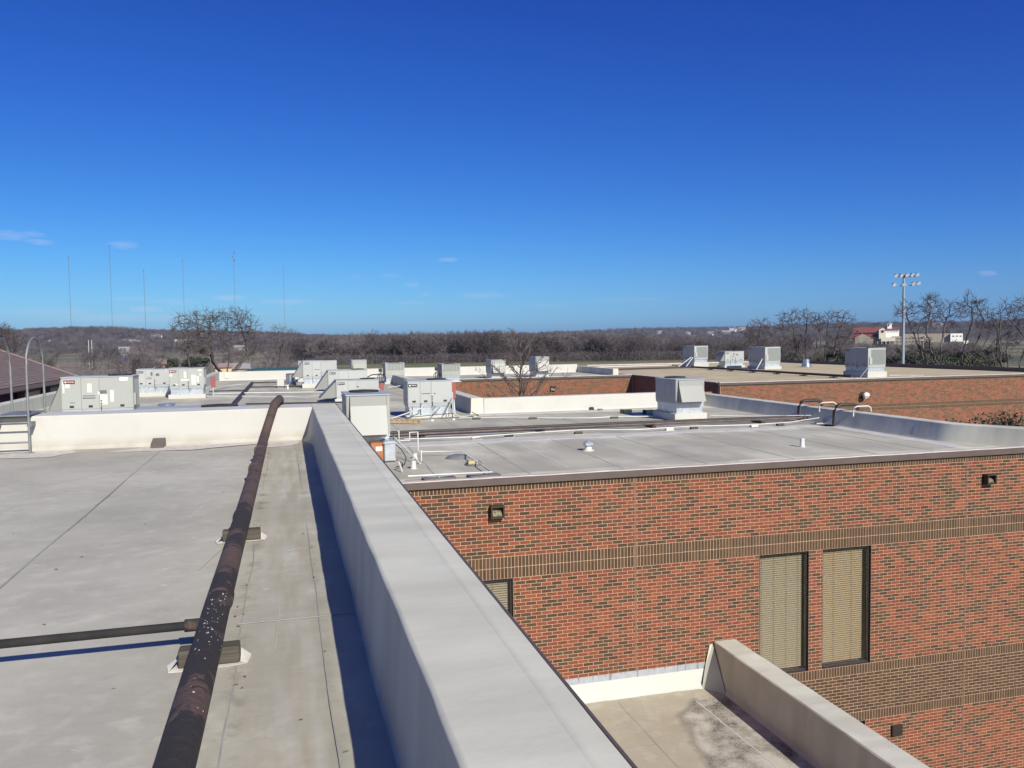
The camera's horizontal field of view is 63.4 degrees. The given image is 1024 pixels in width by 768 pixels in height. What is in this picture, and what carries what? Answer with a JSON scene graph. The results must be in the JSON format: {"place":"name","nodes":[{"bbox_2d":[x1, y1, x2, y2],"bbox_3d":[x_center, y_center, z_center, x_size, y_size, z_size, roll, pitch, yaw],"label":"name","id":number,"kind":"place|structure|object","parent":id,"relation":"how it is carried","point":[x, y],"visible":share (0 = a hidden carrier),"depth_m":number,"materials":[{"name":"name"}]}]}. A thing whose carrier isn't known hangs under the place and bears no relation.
{"place":"outdoors","nodes":[
{"label":"outdoors","id":0,"kind":"place"},
{"bbox_2d":[0,349,77,402],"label":"brown roof building","id":1,"kind":"structure","parent":0,"point":[53,375],"depth_m":46.48,"materials":[{"name":"brown metal"}]},
{"bbox_2d":[25,389,40,396],"bbox_3d":[-26.239,1.245,45.304,0.070,1.780,3.400,-2,3,-15],"label":"window","id":2,"kind":"structure","parent":1,"relation":"in","point":[38,391],"depth_m":45.71,"materials":[{"name":"black glass"}]},
{"bbox_2d":[0,403,637,767],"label":"roof block","id":3,"kind":"structure","parent":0,"point":[372,622],"depth_m":4.35,"materials":[{"name":"grey concrete"}]},
{"bbox_2d":[0,337,45,453],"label":"roof ladder","id":4,"kind":"object","parent":3,"relation":"on","point":[27,413],"visible":1,"depth_m":12.07,"materials":[{"name":"grey metal"}]},
{"bbox_2d":[0,395,283,767],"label":"rusty pipe","id":5,"kind":"object","parent":3,"relation":"on","point":[180,744],"visible":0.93,"depth_m":3.93,"materials":[{"name":"brown metal"}]},
{"bbox_2d":[167,640,250,672],"bbox_3d":[-1.467,1.312,4.016,0.385,0.084,0.155,-2,3,-15],"label":"timber block","id":6,"kind":"object","parent":3,"relation":"on","point":[233,652],"depth_m":4.00,"materials":[{"name":"wood"}]},
{"bbox_2d":[216,527,266,543],"bbox_3d":[-2.131,1.186,6.527,0.388,0.084,0.155,-2,3,-15],"label":"timber block","id":7,"kind":"object","parent":3,"relation":"on","point":[255,534],"depth_m":6.51,"materials":[{"name":"wood"}]},
{"bbox_2d":[0,0,1023,335],"label":"sky","id":8,"kind":"structure","parent":0,"point":[405,166],"materials":[{"name":"blue"}]},
{"bbox_2d":[3,325,1023,375],"bbox_3d":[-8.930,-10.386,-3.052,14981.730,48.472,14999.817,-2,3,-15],"label":"ground","id":9,"kind":"structure","parent":0,"point":[69,355],"depth_m":636.86,"materials":[{"name":"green plant"}]},
{"bbox_2d":[0,321,25,352],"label":"bare tree","id":10,"kind":"object","parent":9,"relation":"on","point":[6,333],"visible":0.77,"depth_m":178.96,"materials":[{"name":"brown plant"}]},
{"bbox_2d":[118,347,129,358],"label":"scoreboard","id":11,"kind":"object","parent":9,"relation":"on","point":[126,348],"visible":0.36,"depth_m":506.63,"materials":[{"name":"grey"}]},
{"bbox_2d":[154,355,180,367],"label":"evergreen tree","id":12,"kind":"object","parent":9,"relation":"on","point":[173,362],"visible":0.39,"depth_m":275.83,"materials":[{"name":"green plant"}]},
{"bbox_2d":[41,356,313,375],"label":"brush","id":13,"kind":"object","parent":9,"relation":"on","point":[106,368],"visible":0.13,"depth_m":355.68,"materials":[{"name":"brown plant"}]},
{"bbox_2d":[180,356,209,366],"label":"evergreen tree","id":14,"kind":"object","parent":9,"relation":"on","point":[196,361],"visible":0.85,"depth_m":279.00,"materials":[{"name":"green plant"}]},
{"bbox_2d":[213,364,233,371],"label":"house","id":15,"kind":"structure","parent":9,"relation":"on","point":[223,367],"depth_m":225.26,"materials":[{"name":"brown"}]},
{"bbox_2d":[167,306,290,371],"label":"bare tree","id":16,"kind":"object","parent":9,"relation":"on","point":[201,349],"visible":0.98,"depth_m":93.82,"materials":[{"name":"brown plant"}]},
{"bbox_2d":[224,363,250,370],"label":"house","id":17,"kind":"structure","parent":9,"relation":"on","point":[245,366],"depth_m":245.30,"materials":[{"name":"grey"}]},
{"bbox_2d":[246,367,297,370],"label":"green roof building","id":18,"kind":"structure","parent":9,"relation":"on","point":[275,369],"depth_m":115.31,"materials":[{"name":"metal"}]},
{"bbox_2d":[266,322,296,366],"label":"bare tree","id":19,"kind":"object","parent":9,"relation":"on","point":[289,331],"visible":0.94,"depth_m":144.35,"materials":[{"name":"brown plant"}]},
{"bbox_2d":[337,361,673,367],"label":"grass strip","id":20,"kind":"object","parent":9,"relation":"on","point":[510,364],"depth_m":356.40,"materials":[{"name":"plant"}]},
{"bbox_2d":[0,364,1023,767],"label":"brick building","id":21,"kind":"structure","parent":9,"relation":"on","point":[864,568],"depth_m":17.41,"materials":[{"name":"brown brick"}]},
{"bbox_2d":[49,373,139,411],"bbox_3d":[-12.413,0.547,24.747,2.350,1.698,1.198,-2,3,-15],"label":"rooftop air conditioner","id":22,"kind":"object","parent":21,"relation":"on","point":[119,391],"visible":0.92,"depth_m":24.29,"materials":[{"name":"metal"}]},
{"bbox_2d":[136,367,170,396],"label":"rooftop air conditioner","id":23,"kind":"object","parent":21,"relation":"on","point":[153,382],"visible":0.75,"depth_m":40.57,"materials":[{"name":"metal"}]},
{"bbox_2d":[168,366,207,398],"bbox_3d":[-15.357,-0.093,39.323,1.640,1.498,1.428,-2,3,-15],"label":"rooftop air conditioner","id":24,"kind":"object","parent":21,"relation":"on","point":[190,382],"visible":1,"depth_m":38.74,"materials":[{"name":"metal"}]},
{"bbox_2d":[135,403,245,409],"bbox_3d":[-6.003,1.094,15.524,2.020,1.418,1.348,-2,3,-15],"label":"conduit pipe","id":25,"kind":"object","parent":21,"relation":"on","point":[208,405],"visible":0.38,"depth_m":15.61,"materials":[{"name":"metal"}]},
{"bbox_2d":[211,377,214,395],"bbox_3d":[-14.515,0.121,40.253,0.200,0.950,0.120,-2,3,-15],"label":"disconnect box","id":26,"kind":"object","parent":21,"relation":"on","point":[213,382],"visible":0.93,"depth_m":40.19,"materials":[{"name":"red"}]},
{"bbox_2d":[232,382,253,403],"bbox_3d":[-13.490,0.403,41.740,0.171,0.176,19.500,-2,3,-15],"label":"conduit pipe","id":27,"kind":"object","parent":21,"relation":"on","point":[239,397],"visible":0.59,"depth_m":39.33,"materials":[{"name":"metal"}]},
{"bbox_2d":[207,396,306,397],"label":"conduit pipe","id":28,"kind":"object","parent":21,"relation":"on","point":[258,396],"visible":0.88,"depth_m":38.01,"materials":[{"name":"white metal"}]},
{"bbox_2d":[214,391,322,393],"bbox_3d":[-11.617,0.418,40.429,5.852,0.055,0.160,-1,3,-1],"label":"conduit pipe","id":29,"kind":"object","parent":21,"relation":"on","point":[272,392],"visible":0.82,"depth_m":40.40,"materials":[{"name":"white metal"}]},
{"bbox_2d":[250,386,301,387],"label":"conduit pipe","id":30,"kind":"object","parent":21,"relation":"on","point":[271,386],"visible":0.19,"depth_m":46.68,"materials":[{"name":"metal"}]},
{"bbox_2d":[277,373,296,387],"bbox_3d":[-12.835,-0.200,47.234,1.080,0.800,0.660,-2,3,-15],"label":"exhaust fan","id":31,"kind":"object","parent":21,"relation":"on","point":[290,380],"visible":0.92,"depth_m":47.03,"materials":[{"name":"metal"}]},
{"bbox_2d":[246,401,341,404],"bbox_3d":[-8.147,0.765,33.824,5.315,0.068,0.066,-1,3,-4],"label":"conduit pipe","id":32,"kind":"object","parent":21,"relation":"on","point":[294,403],"visible":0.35,"depth_m":33.76,"materials":[{"name":"metal"}]},
{"bbox_2d":[292,359,337,387],"bbox_3d":[-11.166,-0.601,46.929,2.520,1.588,1.198,-2,3,-15],"label":"rooftop air conditioner","id":33,"kind":"object","parent":21,"relation":"on","point":[311,372],"visible":0.85,"depth_m":46.42,"materials":[{"name":"metal"}]},
{"bbox_2d":[315,368,366,388],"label":"rooftop air conditioner","id":34,"kind":"object","parent":21,"relation":"on","point":[327,379],"visible":0.67,"depth_m":42.21,"materials":[{"name":"grey metal"}]},
{"bbox_2d":[319,378,379,400],"bbox_3d":[-7.043,0.237,35.851,2.560,0.988,1.248,-2,3,-15],"label":"rooftop air conditioner","id":35,"kind":"object","parent":21,"relation":"on","point":[334,388],"visible":0.72,"depth_m":35.32,"materials":[{"name":"grey metal"}]},
{"bbox_2d":[350,359,366,368],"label":"rooftop air conditioner","id":36,"kind":"object","parent":21,"relation":"on","point":[358,363],"visible":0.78,"depth_m":54.96,"materials":[{"name":"metal"}]},
{"bbox_2d":[341,389,390,443],"bbox_3d":[-3.203,0.878,18.203,1.040,1.488,1.740,-2,3,-15],"label":"rooftop air conditioner","id":37,"kind":"object","parent":21,"relation":"on","point":[366,412],"visible":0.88,"depth_m":17.53,"materials":[{"name":"metal"}]},
{"bbox_2d":[370,441,383,460],"bbox_3d":[-2.870,1.433,17.571,0.260,0.400,0.306,-2,3,-15],"label":"orange board box","id":38,"kind":"object","parent":21,"relation":"on","point":[377,446],"visible":0.6,"depth_m":17.44,"materials":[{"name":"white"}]},
{"bbox_2d":[381,438,396,461],"bbox_3d":[-2.621,1.405,17.662,0.290,0.440,0.460,-2,3,-15],"label":"electrical box","id":39,"kind":"object","parent":21,"relation":"on","point":[389,448],"visible":0.92,"depth_m":17.46,"materials":[{"name":"white metal"}]},
{"bbox_2d":[382,362,404,383],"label":"rooftop air conditioner","id":40,"kind":"object","parent":21,"relation":"on","point":[390,369],"visible":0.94,"depth_m":49.59,"materials":[{"name":"metal"}]},
{"bbox_2d":[390,419,420,423],"bbox_3d":[-3.378,1.150,25.703,1.100,0.110,0.300,0,3,20],"label":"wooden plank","id":41,"kind":"object","parent":21,"relation":"on","point":[412,421],"visible":0.84,"depth_m":25.59,"materials":[{"name":"beige wood"}]},
{"bbox_2d":[402,378,454,418],"bbox_3d":[-2.846,0.449,27.927,1.600,1.298,1.228,-2,3,-15],"label":"rooftop air conditioner","id":42,"kind":"object","parent":21,"relation":"on","point":[431,396],"visible":0.98,"depth_m":27.45,"materials":[{"name":"metal"}]},
{"bbox_2d":[390,398,478,420],"bbox_3d":[-2.753,0.833,26.741,3.588,0.656,1.119,-2,3,-23],"label":"curb pipework","id":43,"kind":"object","parent":21,"relation":"on","point":[432,419],"visible":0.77,"depth_m":26.93,"materials":[{"name":"white plastic"}]},
{"bbox_2d":[421,475,456,480],"bbox_3d":[-1.338,1.710,15.204,0.600,0.091,0.260,-2,3,-18],"label":"rubber saddle","id":44,"kind":"object","parent":21,"relation":"on","point":[438,477],"visible":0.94,"depth_m":15.18,"materials":[{"name":"rubber"}]},
{"bbox_2d":[392,430,491,476],"bbox_3d":[-1.553,1.381,16.851,1.684,0.588,3.454,-2,3,-15],"label":"drain pipe frame","id":45,"kind":"object","parent":21,"relation":"on","point":[421,452],"visible":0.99,"depth_m":17.22,"materials":[{"name":"white plastic"}]},
{"bbox_2d":[437,363,461,381],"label":"rooftop air conditioner","id":46,"kind":"object","parent":21,"relation":"on","point":[450,371],"visible":0.9,"depth_m":50.74,"materials":[{"name":"metal"}]},
{"bbox_2d":[452,382,455,412],"bbox_3d":[-2.039,0.495,28.527,0.200,1.120,0.120,-2,3,-15],"label":"disconnect box","id":47,"kind":"object","parent":21,"relation":"on","point":[454,389],"visible":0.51,"depth_m":28.47,"materials":[{"name":"red"}]},
{"bbox_2d":[445,454,469,458],"bbox_3d":[-1.162,1.562,17.974,0.600,0.085,0.366,-2,3,-15],"label":"rubber saddle","id":48,"kind":"object","parent":21,"relation":"on","point":[459,456],"visible":0.87,"depth_m":17.86,"materials":[{"name":"grey rubber"}]},
{"bbox_2d":[464,459,481,465],"bbox_3d":[-0.793,1.602,17.040,0.366,0.096,0.600,-1,3,0],"label":"rubber saddle","id":49,"kind":"object","parent":21,"relation":"on","point":[472,462],"visible":0.89,"depth_m":16.81,"materials":[{"name":"yellow rubber"}]},
{"bbox_2d":[466,472,500,477],"bbox_3d":[-0.526,1.685,15.456,0.600,0.091,0.260,-2,3,-21],"label":"rubber saddle","id":50,"kind":"object","parent":21,"relation":"on","point":[485,475],"visible":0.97,"depth_m":15.44,"materials":[{"name":"rubber"}]},
{"bbox_2d":[485,359,505,377],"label":"rooftop air conditioner","id":51,"kind":"object","parent":21,"relation":"on","point":[491,372],"visible":0.88,"depth_m":54.53,"materials":[{"name":"metal"}]},
{"bbox_2d":[489,504,504,518],"bbox_3d":[-0.271,2.318,15.058,0.250,0.230,0.138,-2,3,-15],"label":"wall lamp","id":52,"kind":"object","parent":21,"relation":"attached to","point":[497,511],"visible":1,"depth_m":15.03,"materials":[{"name":"brown metal"}]},
{"bbox_2d":[483,578,513,617],"bbox_3d":[-0.557,4.834,15.341,1.174,2.506,0.308,-2,3,-15],"label":"window","id":53,"kind":"structure","parent":21,"relation":"in","point":[502,589],"depth_m":15.38,"materials":[{"name":"beige glass"}]},
{"bbox_2d":[528,355,549,376],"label":"rooftop air conditioner","id":54,"kind":"object","parent":21,"relation":"on","point":[532,362],"visible":0.8,"depth_m":55.32,"materials":[{"name":"metal"}]},
{"bbox_2d":[459,416,654,417],"bbox_3d":[1.425,1.067,26.325,6.267,0.051,0.472,-1,3,2],"label":"conduit pipe","id":55,"kind":"object","parent":21,"relation":"on","point":[558,417],"visible":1,"depth_m":26.36,"materials":[{"name":"white plastic"}]},
{"bbox_2d":[583,440,593,450],"bbox_3d":[1.740,1.402,18.915,0.260,0.235,0.260,-2,3,-15],"label":"roof vent","id":56,"kind":"object","parent":21,"relation":"on","point":[588,444],"visible":1,"depth_m":18.84,"materials":[{"name":"metal"}]},
{"bbox_2d":[404,417,818,439],"bbox_3d":[3.153,1.192,22.525,12.173,0.097,0.489,-2,3,-15],"label":"conduit pipe","id":57,"kind":"object","parent":21,"relation":"on","point":[606,429],"visible":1,"depth_m":22.42,"materials":[{"name":"white metal"}]},
{"bbox_2d":[653,376,706,419],"bbox_3d":[5.276,0.428,25.904,1.080,1.338,1.770,-2,3,-15],"label":"rooftop air conditioner","id":58,"kind":"object","parent":21,"relation":"on","point":[680,397],"visible":1,"depth_m":25.34,"materials":[{"name":"metal"}]},
{"bbox_2d":[666,382,670,395],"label":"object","id":59,"kind":"structure","parent":58,"relation":"in","point":[668,385],"depth_m":25.63,"materials":[{"name":"grey metal"}]},
{"bbox_2d":[565,639,929,767],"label":"roof wing","id":60,"kind":"structure","parent":21,"relation":"attached to","point":[732,703],"depth_m":14.46,"materials":[{"name":"tan roof membrane"},{"name":"pale concrete"},{"name":"white metal flashing"}]},
{"bbox_2d":[710,415,810,416],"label":"conduit pipe","id":61,"kind":"object","parent":21,"relation":"on","point":[760,416],"visible":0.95,"depth_m":25.12,"materials":[{"name":"white plastic"}]},
{"bbox_2d":[759,551,808,673],"bbox_3d":[5.486,4.665,16.983,1.174,2.506,0.308,-2,3,-15],"label":"window","id":62,"kind":"structure","parent":21,"relation":"in","point":[780,575],"depth_m":17.02,"materials":[{"name":"beige fabric"}]},
{"bbox_2d":[797,399,871,424],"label":"gooseneck pipes","id":63,"kind":"object","parent":21,"relation":"on","point":[857,406],"visible":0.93,"depth_m":23.30,"materials":[{"name":"metal"}]},
{"bbox_2d":[822,545,870,668],"bbox_3d":[6.917,4.625,17.372,1.199,2.506,0.308,-2,3,-15],"label":"window","id":64,"kind":"structure","parent":21,"relation":"in","point":[842,576],"depth_m":17.41,"materials":[{"name":"brown metal"}]},
{"bbox_2d":[891,724,902,736],"bbox_3d":[8.207,7.388,17.668,0.250,0.240,0.061,-2,3,-15],"label":"wall vent","id":65,"kind":"object","parent":21,"relation":"attached to","point":[896,730],"depth_m":17.65,"materials":[{"name":"brown metal"}]},
{"bbox_2d":[983,473,996,484],"bbox_3d":[10.346,2.057,17.946,0.240,0.221,0.138,-2,3,-15],"label":"wall lamp","id":66,"kind":"object","parent":21,"relation":"attached to","point":[989,478],"visible":1,"depth_m":17.91,"materials":[{"name":"brown metal"}]},
{"bbox_2d":[475,328,569,396],"bbox_3d":[0.408,2.828,39.792,4.663,11.097,4.593,-2,3,-15],"label":"courtyard tree","id":67,"kind":"object","parent":9,"relation":"on","point":[521,384],"visible":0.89,"depth_m":39.42,"materials":[{"name":"brown plant"}]},
{"bbox_2d":[312,349,826,364],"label":"wood edge brush","id":68,"kind":"object","parent":9,"relation":"on","point":[346,359],"visible":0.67,"depth_m":386.73,"materials":[{"name":"brown plant"}]},
{"bbox_2d":[743,316,778,346],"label":"bare tree","id":69,"kind":"object","parent":9,"relation":"on","point":[764,334],"visible":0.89,"depth_m":124.14,"materials":[{"name":"brown plant"}]},
{"bbox_2d":[773,308,823,360],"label":"bare tree","id":70,"kind":"object","parent":9,"relation":"on","point":[796,347],"visible":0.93,"depth_m":105.55,"materials":[{"name":"brown plant"}]},
{"bbox_2d":[810,349,844,361],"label":"evergreen tree","id":71,"kind":"object","parent":9,"relation":"on","point":[828,358],"visible":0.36,"depth_m":186.36,"materials":[{"name":"green plant"}]},
{"bbox_2d":[813,308,860,360],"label":"bare tree","id":72,"kind":"object","parent":9,"relation":"on","point":[837,337],"visible":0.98,"depth_m":100.41,"materials":[{"name":"brown plant"}]},
{"bbox_2d":[850,322,899,344],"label":"church","id":73,"kind":"structure","parent":9,"relation":"on","point":[874,334],"depth_m":819.63,"materials":[{"name":"white tile"}]},
{"bbox_2d":[886,347,919,357],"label":"evergreen tree","id":74,"kind":"object","parent":9,"relation":"on","point":[914,354],"visible":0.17,"depth_m":208.00,"materials":[{"name":"green plant"}]},
{"bbox_2d":[886,352,924,362],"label":"evergreen tree","id":75,"kind":"object","parent":9,"relation":"on","point":[895,358],"visible":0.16,"depth_m":170.65,"materials":[{"name":"green plant"}]},
{"bbox_2d":[892,273,920,363],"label":"floodlight mast","id":76,"kind":"object","parent":9,"relation":"on","point":[903,323],"visible":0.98,"depth_m":135.08,"materials":[{"name":"metal"}]},
{"bbox_2d":[877,333,949,344],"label":"school building","id":77,"kind":"structure","parent":9,"relation":"on","point":[935,338],"depth_m":803.45,"materials":[{"name":"beige paint"}]},
{"bbox_2d":[895,358,935,364],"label":"evergreen tree","id":78,"kind":"object","parent":9,"relation":"on","point":[915,361],"visible":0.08,"depth_m":151.37,"materials":[{"name":"green plant"}]},
{"bbox_2d":[907,345,947,360],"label":"evergreen tree","id":79,"kind":"object","parent":9,"relation":"on","point":[944,354],"visible":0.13,"depth_m":213.81,"materials":[{"name":"green plant"}]},
{"bbox_2d":[906,352,956,363],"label":"evergreen tree","id":80,"kind":"object","parent":9,"relation":"on","point":[938,358],"visible":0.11,"depth_m":163.51,"materials":[{"name":"green plant"}]},
{"bbox_2d":[924,359,960,365],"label":"evergreen tree","id":81,"kind":"object","parent":9,"relation":"on","point":[952,362],"visible":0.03,"depth_m":132.55,"materials":[{"name":"green plant"}]},
{"bbox_2d":[892,289,1002,365],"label":"bare tree","id":82,"kind":"object","parent":9,"relation":"on","point":[927,304],"visible":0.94,"depth_m":86.62,"materials":[{"name":"brown plant"}]},
{"bbox_2d":[950,333,968,343],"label":"white block","id":83,"kind":"structure","parent":9,"relation":"on","point":[955,336],"depth_m":792.74,"materials":[{"name":"white paint"}]},
{"bbox_2d":[937,352,992,366],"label":"evergreen tree","id":84,"kind":"object","parent":9,"relation":"on","point":[966,357],"visible":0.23,"depth_m":143.41,"materials":[{"name":"green plant"}]},
{"bbox_2d":[946,349,989,360],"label":"evergreen tree","id":85,"kind":"object","parent":9,"relation":"on","point":[974,355],"visible":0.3,"depth_m":204.70,"materials":[{"name":"green plant"}]},
{"bbox_2d":[945,409,1023,426],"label":"evergreen tree","id":86,"kind":"object","parent":9,"relation":"on","point":[1011,421],"visible":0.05,"depth_m":31.20,"materials":[{"name":"green plant"}]},
{"bbox_2d":[980,358,1004,366],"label":"evergreen tree","id":87,"kind":"object","parent":9,"relation":"on","point":[989,362],"visible":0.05,"depth_m":150.86,"materials":[{"name":"green plant"}]},
{"bbox_2d":[980,348,1013,363],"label":"evergreen tree","id":88,"kind":"object","parent":9,"relation":"on","point":[1003,360],"visible":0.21,"depth_m":222.12,"materials":[{"name":"green plant"}]},
{"bbox_2d":[979,295,1023,367],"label":"bare tree","id":89,"kind":"object","parent":9,"relation":"on","point":[999,337],"visible":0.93,"depth_m":78.86,"materials":[{"name":"brown plant"}]},
{"bbox_2d":[549,360,1023,426],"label":"gravel roof building","id":90,"kind":"structure","parent":0,"point":[948,392],"depth_m":49.49,"materials":[{"name":"red brick"}]},
{"bbox_2d":[603,365,672,366],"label":"conduit pipe","id":91,"kind":"object","parent":90,"relation":"on","point":[637,365],"visible":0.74,"depth_m":72.99,"materials":[{"name":"white plastic"}]},
{"bbox_2d":[617,366,691,369],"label":"conduit pipe","id":92,"kind":"object","parent":90,"relation":"on","point":[653,368],"visible":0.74,"depth_m":66.05,"materials":[{"name":"metal"}]},
{"bbox_2d":[682,345,708,366],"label":"rooftop air conditioner","id":93,"kind":"object","parent":90,"relation":"on","point":[698,354],"visible":0.96,"depth_m":71.58,"materials":[{"name":"metal"}]},
{"bbox_2d":[714,350,744,367],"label":"rooftop air conditioner","id":94,"kind":"object","parent":90,"relation":"on","point":[730,359],"visible":1,"depth_m":68.71,"materials":[{"name":"metal"}]},
{"bbox_2d":[747,346,780,369],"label":"rooftop air conditioner","id":95,"kind":"object","parent":90,"relation":"on","point":[769,356],"visible":1,"depth_m":64.29,"materials":[{"name":"metal"}]},
{"bbox_2d":[692,366,852,377],"bbox_3d":[17.205,-0.913,57.741,0.173,0.146,19.700,-2,3,-15],"label":"conduit pipe","id":96,"kind":"object","parent":90,"relation":"on","point":[817,374],"visible":1,"depth_m":55.31,"materials":[{"name":"metal"}]},
{"bbox_2d":[801,359,811,366],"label":"round vent","id":97,"kind":"object","parent":90,"relation":"on","point":[806,362],"visible":0.94,"depth_m":67.46,"materials":[{"name":"metal"}]},
{"bbox_2d":[859,392,869,398],"bbox_3d":[20.207,0.650,47.416,0.416,0.390,0.527,-2,3,-15],"label":"wall lamp","id":98,"kind":"object","parent":90,"relation":"attached to","point":[864,395],"visible":1,"depth_m":47.33,"materials":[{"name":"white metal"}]},
{"bbox_2d":[843,347,886,377],"bbox_3d":[21.600,-1.360,50.773,1.398,1.838,2.270,-2,3,-15],"label":"rooftop air conditioner","id":99,"kind":"object","parent":90,"relation":"on","point":[859,361],"visible":1,"depth_m":49.88,"materials":[{"name":"metal"}]},
{"bbox_3d":[-2.413,1.360,21.982,0.400,0.094,0.560,-2,3,-15],"label":"pipe support","id":100,"kind":"object","parent":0,"visible":0},
{"bbox_2d":[390,416,804,433],"bbox_3d":[2.693,1.132,23.488,12.554,0.082,0.191,-2,3,-14],"label":"conduit pipe","id":101,"kind":"object","parent":100,"relation":"on","point":[483,428],"visible":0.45,"depth_m":23.24,"materials":[{"name":"metal"}]},
{"bbox_2d":[389,416,808,436],"bbox_3d":[2.777,1.167,23.181,12.552,0.074,0.174,-2,3,-15],"label":"conduit pipe","id":102,"kind":"object","parent":100,"relation":"on","point":[584,426],"visible":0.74,"depth_m":23.06,"materials":[{"name":"metal"}]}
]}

